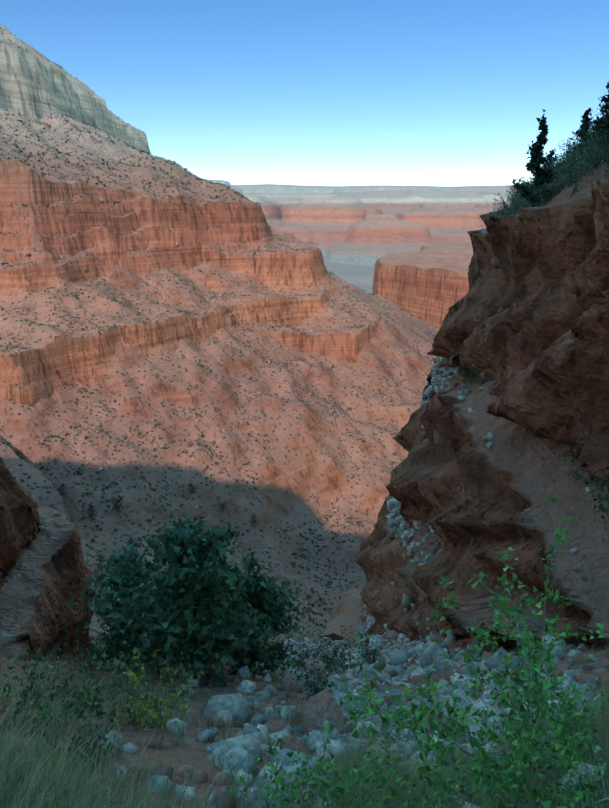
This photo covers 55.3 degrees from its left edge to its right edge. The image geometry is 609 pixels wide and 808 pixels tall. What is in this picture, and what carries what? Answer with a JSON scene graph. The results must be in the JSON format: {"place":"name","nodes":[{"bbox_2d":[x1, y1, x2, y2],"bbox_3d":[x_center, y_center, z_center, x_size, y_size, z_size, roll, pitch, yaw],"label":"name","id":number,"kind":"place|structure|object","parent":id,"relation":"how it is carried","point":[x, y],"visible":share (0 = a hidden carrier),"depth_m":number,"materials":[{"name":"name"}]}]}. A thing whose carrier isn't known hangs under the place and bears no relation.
{"place":"outdoors","nodes":[
{"label":"outdoors","id":0,"kind":"place"},
{"bbox_2d":[0,24,608,807],"bbox_3d":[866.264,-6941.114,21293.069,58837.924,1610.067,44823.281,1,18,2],"label":"canyon terrain","id":1,"kind":"structure","parent":0,"point":[526,326],"depth_m":338.41,"materials":[{"name":"orange stone"}]},
{"bbox_2d":[0,26,437,643],"bbox_3d":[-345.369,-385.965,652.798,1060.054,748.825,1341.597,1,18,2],"label":"slope scrub","id":2,"kind":"object","parent":1,"relation":"on","point":[62,176],"visible":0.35,"depth_m":417.48,"materials":[{"name":"green plant"}]},
{"bbox_2d":[0,80,608,773],"bbox_3d":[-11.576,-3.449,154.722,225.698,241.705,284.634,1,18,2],"label":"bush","id":3,"kind":"object","parent":1,"relation":"on","point":[238,606],"visible":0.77,"depth_m":15.64,"materials":[{"name":"green plant"}]},
{"bbox_2d":[0,150,608,807],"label":"loose stones","id":4,"kind":"object","parent":1,"relation":"on","point":[322,708],"visible":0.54,"depth_m":14.18,"materials":[{"name":"grey stone"}]},
{"bbox_2d":[0,532,608,807],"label":"grass tufts","id":5,"kind":"object","parent":1,"relation":"on","point":[49,792],"visible":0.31,"depth_m":6.30,"materials":[{"name":"green plant"}]},
{"bbox_2d":[0,99,608,807],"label":"trunks and branches","id":6,"kind":"object","parent":1,"relation":"on","point":[280,595],"visible":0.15,"depth_m":10.44,"materials":[{"name":"plant"}]},
{"bbox_2d":[219,497,608,807],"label":"shrub","id":7,"kind":"object","parent":1,"relation":"on","point":[568,746],"depth_m":5.80,"materials":[{"name":"green plant"}]},
{"bbox_2d":[0,0,608,186],"label":"sky","id":8,"kind":"structure","parent":0,"point":[446,93],"materials":[{"name":"blue"}]}
]}

